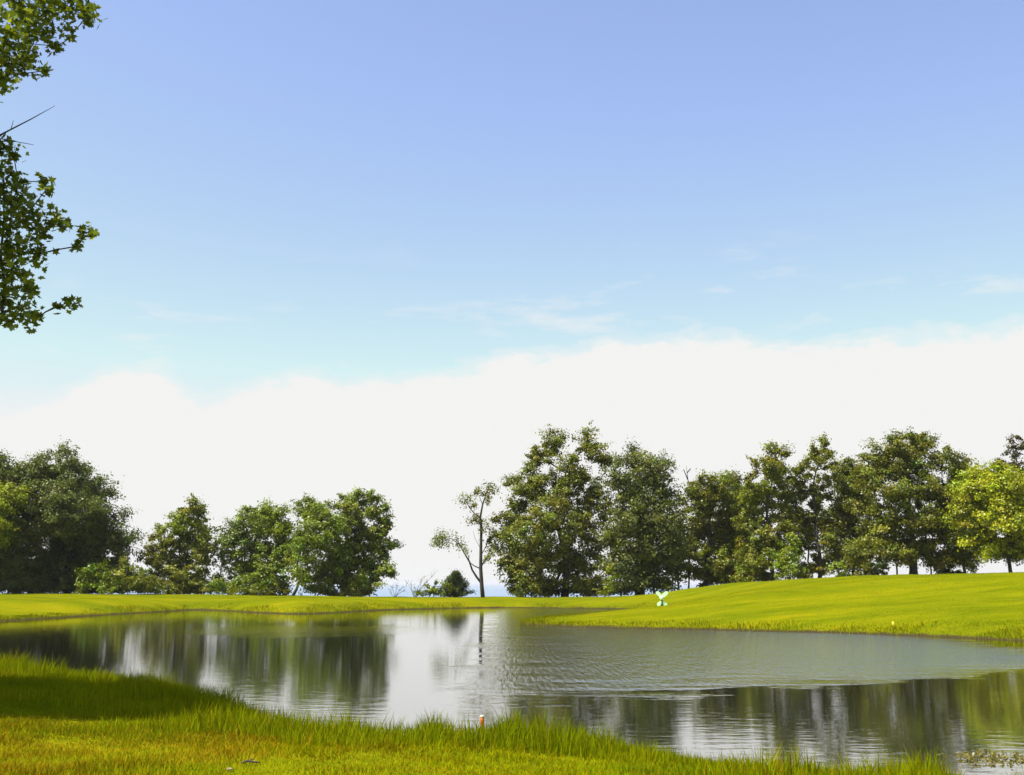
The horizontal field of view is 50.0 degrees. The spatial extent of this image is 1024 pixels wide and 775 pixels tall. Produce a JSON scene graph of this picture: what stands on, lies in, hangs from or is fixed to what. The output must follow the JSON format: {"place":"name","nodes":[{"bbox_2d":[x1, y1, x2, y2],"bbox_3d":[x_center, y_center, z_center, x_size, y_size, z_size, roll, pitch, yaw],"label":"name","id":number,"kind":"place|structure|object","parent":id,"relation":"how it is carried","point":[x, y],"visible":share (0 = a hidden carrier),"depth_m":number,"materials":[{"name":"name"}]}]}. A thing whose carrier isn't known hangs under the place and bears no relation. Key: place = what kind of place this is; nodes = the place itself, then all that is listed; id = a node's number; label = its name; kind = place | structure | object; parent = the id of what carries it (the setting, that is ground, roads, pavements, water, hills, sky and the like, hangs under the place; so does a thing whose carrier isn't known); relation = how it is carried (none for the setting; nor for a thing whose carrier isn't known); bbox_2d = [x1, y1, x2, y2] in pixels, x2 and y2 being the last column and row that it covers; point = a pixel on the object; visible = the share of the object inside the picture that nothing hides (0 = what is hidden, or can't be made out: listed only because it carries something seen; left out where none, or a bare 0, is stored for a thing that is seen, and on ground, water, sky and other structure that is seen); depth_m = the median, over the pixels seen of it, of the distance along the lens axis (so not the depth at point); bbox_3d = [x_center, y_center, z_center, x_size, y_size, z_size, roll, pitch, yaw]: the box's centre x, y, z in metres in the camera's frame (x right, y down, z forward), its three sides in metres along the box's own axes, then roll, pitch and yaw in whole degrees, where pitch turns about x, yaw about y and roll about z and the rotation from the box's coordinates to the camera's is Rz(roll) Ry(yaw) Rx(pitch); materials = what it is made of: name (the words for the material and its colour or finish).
{"place":"outdoors","nodes":[
{"label":"outdoors","id":0,"kind":"place"},
{"bbox_2d":[0,584,718,596],"bbox_3d":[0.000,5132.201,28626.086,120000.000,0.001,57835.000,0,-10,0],"label":"lake","id":1,"kind":"structure","parent":0,"point":[494,590],"depth_m":4265.33,"materials":[{"name":"liquid"}]},
{"bbox_2d":[0,608,1023,774],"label":"pond","id":2,"kind":"structure","parent":0,"point":[708,692],"depth_m":28.36,"materials":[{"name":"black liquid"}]},
{"bbox_2d":[938,748,1023,766],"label":"floating weed","id":3,"kind":"object","parent":2,"relation":"on","point":[989,759],"visible":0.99,"depth_m":14.57,"materials":[{"name":"green plant"}]},
{"bbox_2d":[0,572,1023,774],"bbox_3d":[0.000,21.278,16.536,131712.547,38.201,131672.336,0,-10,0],"label":"ground","id":4,"kind":"structure","parent":0,"point":[47,605],"depth_m":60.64,"materials":[{"name":"green plant"}]},
{"bbox_2d":[0,480,33,551],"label":"young tree","id":5,"kind":"object","parent":4,"relation":"on","point":[12,497],"visible":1,"depth_m":122.23,"materials":[{"name":"green plant"}]},
{"bbox_2d":[0,574,55,593],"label":"shrub","id":6,"kind":"object","parent":4,"relation":"on","point":[26,580],"visible":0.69,"depth_m":124.30,"materials":[{"name":"green plant"}]},
{"bbox_2d":[0,448,61,593],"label":"broadleaf tree","id":7,"kind":"object","parent":4,"relation":"on","point":[15,560],"visible":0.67,"depth_m":125.84,"materials":[{"name":"green plant"}]},
{"bbox_2d":[0,0,107,333],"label":"maple tree","id":8,"kind":"object","parent":4,"relation":"on","point":[24,60],"visible":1,"depth_m":18.20,"materials":[{"name":"green plant"}]},
{"bbox_2d":[49,571,96,592],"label":"shrub","id":9,"kind":"object","parent":4,"relation":"on","point":[63,582],"visible":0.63,"depth_m":126.19,"materials":[{"name":"green plant"}]},
{"bbox_2d":[4,435,148,593],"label":"broadleaf tree","id":10,"kind":"object","parent":4,"relation":"on","point":[72,509],"visible":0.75,"depth_m":129.53,"materials":[{"name":"green plant"}]},
{"bbox_2d":[73,559,125,594],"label":"shrub","id":11,"kind":"object","parent":4,"relation":"on","point":[98,582],"visible":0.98,"depth_m":123.06,"materials":[{"name":"green plant"}]},
{"bbox_2d":[109,554,158,593],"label":"shrub","id":12,"kind":"object","parent":4,"relation":"on","point":[130,581],"visible":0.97,"depth_m":124.17,"materials":[{"name":"green plant"}]},
{"bbox_2d":[133,567,163,594],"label":"shrub","id":13,"kind":"object","parent":4,"relation":"on","point":[153,589],"visible":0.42,"depth_m":126.75,"materials":[{"name":"green plant"}]},
{"bbox_2d":[144,579,182,593],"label":"shrub","id":14,"kind":"object","parent":4,"relation":"on","point":[168,588],"visible":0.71,"depth_m":129.13,"materials":[{"name":"green plant"}]},
{"bbox_2d":[134,492,226,593],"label":"broadleaf tree","id":15,"kind":"object","parent":4,"relation":"on","point":[185,542],"visible":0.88,"depth_m":134.78,"materials":[{"name":"green plant"}]},
{"bbox_2d":[200,571,221,593],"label":"shrub","id":16,"kind":"object","parent":4,"relation":"on","point":[216,586],"visible":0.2,"depth_m":136.54,"materials":[{"name":"green plant"}]},
{"bbox_2d":[210,532,233,594],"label":"sapling","id":17,"kind":"object","parent":4,"relation":"on","point":[213,563],"visible":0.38,"depth_m":138.73,"materials":[{"name":"green plant"}]},
{"bbox_2d":[241,758,260,763],"bbox_3d":[-2.334,3.337,9.804,0.160,0.041,0.084,6,-12,-30],"label":"fallen stick","id":18,"kind":"object","parent":4,"relation":"on","point":[250,760],"visible":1,"depth_m":9.80,"materials":[{"name":"wood"}]},
{"bbox_2d":[201,497,301,595],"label":"broadleaf tree","id":19,"kind":"object","parent":4,"relation":"on","point":[252,571],"visible":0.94,"depth_m":135.51,"materials":[{"name":"green plant"}]},
{"bbox_2d":[250,582,291,595],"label":"shrub","id":20,"kind":"object","parent":4,"relation":"on","point":[270,592],"visible":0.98,"depth_m":131.96,"materials":[{"name":"green plant"}]},
{"bbox_2d":[279,492,356,595],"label":"broadleaf tree","id":21,"kind":"object","parent":4,"relation":"on","point":[312,543],"visible":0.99,"depth_m":129.01,"materials":[{"name":"green plant"}]},
{"bbox_2d":[335,579,377,596],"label":"shrub","id":22,"kind":"object","parent":4,"relation":"on","point":[352,592],"visible":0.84,"depth_m":128.56,"materials":[{"name":"green plant"}]},
{"bbox_2d":[324,485,405,596],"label":"broadleaf tree","id":23,"kind":"object","parent":4,"relation":"on","point":[350,505],"visible":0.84,"depth_m":134.30,"materials":[{"name":"green plant"}]},
{"bbox_2d":[389,583,407,596],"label":"bare bush","id":24,"kind":"object","parent":4,"relation":"on","point":[397,589],"visible":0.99,"depth_m":133.47,"materials":[{"name":"grey plant"}]},
{"bbox_2d":[405,570,437,596],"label":"bare bush","id":25,"kind":"object","parent":4,"relation":"on","point":[420,584],"visible":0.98,"depth_m":130.95,"materials":[{"name":"grey plant"}]},
{"bbox_2d":[412,579,454,596],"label":"shrub","id":26,"kind":"object","parent":4,"relation":"on","point":[432,590],"visible":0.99,"depth_m":130.73,"materials":[{"name":"green plant"}]},
{"bbox_2d":[434,569,478,596],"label":"conifer bush","id":27,"kind":"object","parent":4,"relation":"on","point":[457,581],"visible":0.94,"depth_m":131.84,"materials":[{"name":"green plant"}]},
{"bbox_2d":[429,479,501,596],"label":"sparse tree","id":28,"kind":"object","parent":4,"relation":"on","point":[477,518],"visible":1,"depth_m":130.62,"materials":[{"name":"green plant"}]},
{"bbox_2d":[480,715,484,728],"bbox_3d":[-0.418,4.991,15.764,0.068,0.562,0.066,-3,-8,-1],"label":"marker stake","id":29,"kind":"object","parent":4,"relation":"on","point":[482,718],"visible":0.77,"depth_m":15.77,"materials":[{"name":"orange paint"}]},
{"bbox_2d":[0,647,1023,774],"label":"bank grass","id":30,"kind":"structure","parent":4,"relation":"on","point":[218,711],"depth_m":13.73,"materials":[{"name":"green plant"}]},
{"bbox_2d":[0,600,1023,640],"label":"shore grass","id":31,"kind":"structure","parent":4,"relation":"on","point":[539,621],"depth_m":59.15,"materials":[{"name":"green plant"}]},
{"bbox_2d":[1,572,1023,629],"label":"turf grass","id":32,"kind":"structure","parent":4,"relation":"on","point":[640,608],"depth_m":72.44,"materials":[{"name":"green plant"}]},
{"bbox_2d":[508,579,553,596],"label":"shrub","id":33,"kind":"object","parent":4,"relation":"on","point":[521,593],"visible":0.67,"depth_m":126.63,"materials":[{"name":"green plant"}]},
{"bbox_2d":[478,420,616,597],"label":"broadleaf tree","id":34,"kind":"object","parent":4,"relation":"on","point":[533,558],"visible":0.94,"depth_m":130.99,"materials":[{"name":"green plant"}]},
{"bbox_2d":[582,580,610,596],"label":"shrub","id":35,"kind":"object","parent":4,"relation":"on","point":[593,589],"visible":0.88,"depth_m":127.72,"materials":[{"name":"green plant"}]},
{"bbox_2d":[597,564,622,596],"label":"shrub","id":36,"kind":"object","parent":4,"relation":"on","point":[609,588],"visible":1,"depth_m":123.81,"materials":[{"name":"green plant"}]},
{"bbox_2d":[588,436,696,594],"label":"broadleaf tree","id":37,"kind":"object","parent":4,"relation":"on","point":[643,556],"visible":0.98,"depth_m":127.17,"materials":[{"name":"green plant"}]},
{"bbox_2d":[656,591,667,605],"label":"lawn ornament","id":38,"kind":"object","parent":4,"relation":"on","point":[662,602],"visible":0.84,"depth_m":77.99,"materials":[{"name":"paint"}]},
{"bbox_2d":[673,516,688,589],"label":"slender tree","id":39,"kind":"object","parent":4,"relation":"on","point":[683,540],"visible":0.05,"depth_m":136.50,"materials":[{"name":"green plant"}]},
{"bbox_2d":[678,517,698,587],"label":"slender tree","id":40,"kind":"object","parent":4,"relation":"on","point":[687,543],"visible":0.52,"depth_m":134.19,"materials":[{"name":"green plant"}]},
{"bbox_2d":[673,467,751,586],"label":"broadleaf tree","id":41,"kind":"object","parent":4,"relation":"on","point":[710,497],"visible":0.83,"depth_m":134.05,"materials":[{"name":"green plant"}]},
{"bbox_2d":[706,464,768,584],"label":"broadleaf tree","id":42,"kind":"object","parent":4,"relation":"on","point":[735,474],"visible":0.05,"depth_m":141.75,"materials":[{"name":"green plant"}]},
{"bbox_2d":[735,567,776,581],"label":"shrub","id":43,"kind":"object","parent":4,"relation":"on","point":[766,574],"visible":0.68,"depth_m":130.05,"materials":[{"name":"green plant"}]},
{"bbox_2d":[726,439,803,582],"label":"broadleaf tree","id":44,"kind":"object","parent":4,"relation":"on","point":[774,470],"visible":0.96,"depth_m":128.06,"materials":[{"name":"green plant"}]},
{"bbox_2d":[766,530,807,579],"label":"shrub","id":45,"kind":"object","parent":4,"relation":"on","point":[791,557],"visible":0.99,"depth_m":121.17,"materials":[{"name":"green plant"}]},
{"bbox_2d":[799,504,814,577],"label":"slender tree","id":46,"kind":"object","parent":4,"relation":"on","point":[809,545],"visible":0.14,"depth_m":135.09,"materials":[{"name":"green plant"}]},
{"bbox_2d":[775,431,845,578],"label":"broadleaf tree","id":47,"kind":"object","parent":4,"relation":"on","point":[813,522],"visible":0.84,"depth_m":130.34,"materials":[{"name":"green plant"}]},
{"bbox_2d":[821,508,846,574],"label":"slender tree","id":48,"kind":"object","parent":4,"relation":"on","point":[836,536],"visible":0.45,"depth_m":136.47,"materials":[{"name":"green plant"}]},
{"bbox_2d":[825,560,851,576],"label":"shrub","id":49,"kind":"object","parent":4,"relation":"on","point":[838,565],"visible":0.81,"depth_m":120.74,"materials":[{"name":"green plant"}]},
{"bbox_2d":[811,458,877,573],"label":"broadleaf tree","id":50,"kind":"object","parent":4,"relation":"on","point":[844,537],"visible":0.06,"depth_m":139.56,"materials":[{"name":"green plant"}]},
{"bbox_2d":[822,454,883,574],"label":"broadleaf tree","id":51,"kind":"object","parent":4,"relation":"on","point":[844,521],"visible":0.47,"depth_m":131.36,"materials":[{"name":"green plant"}]},
{"bbox_2d":[852,560,892,575],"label":"shrub","id":52,"kind":"object","parent":4,"relation":"on","point":[866,569],"visible":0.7,"depth_m":125.58,"materials":[{"name":"green plant"}]},
{"bbox_2d":[838,426,979,573],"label":"broadleaf tree","id":53,"kind":"object","parent":4,"relation":"on","point":[898,547],"visible":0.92,"depth_m":122.50,"materials":[{"name":"green plant"}]},
{"bbox_2d":[915,505,931,573],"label":"slender tree","id":54,"kind":"object","parent":4,"relation":"on","point":[928,533],"visible":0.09,"depth_m":133.78,"materials":[{"name":"green plant"}]},
{"bbox_2d":[937,564,964,573],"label":"shrub","id":55,"kind":"object","parent":4,"relation":"on","point":[946,570],"visible":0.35,"depth_m":124.78,"materials":[{"name":"green plant"}]},
{"bbox_2d":[933,468,988,572],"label":"broadleaf tree","id":56,"kind":"object","parent":4,"relation":"on","point":[974,566],"visible":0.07,"depth_m":138.55,"materials":[{"name":"green plant"}]},
{"bbox_2d":[934,457,1023,572],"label":"broadleaf tree","id":57,"kind":"object","parent":4,"relation":"on","point":[987,497],"visible":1,"depth_m":115.63,"materials":[{"name":"green plant"}]},
{"bbox_2d":[992,434,1023,473],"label":"broadleaf tree","id":58,"kind":"object","parent":4,"relation":"on","point":[1016,453],"visible":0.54,"depth_m":136.62,"materials":[{"name":"green plant"}]},
{"bbox_2d":[0,0,1023,583],"label":"sky","id":59,"kind":"structure","parent":0,"point":[384,246],"materials":[{"name":"blue"}]}
]}

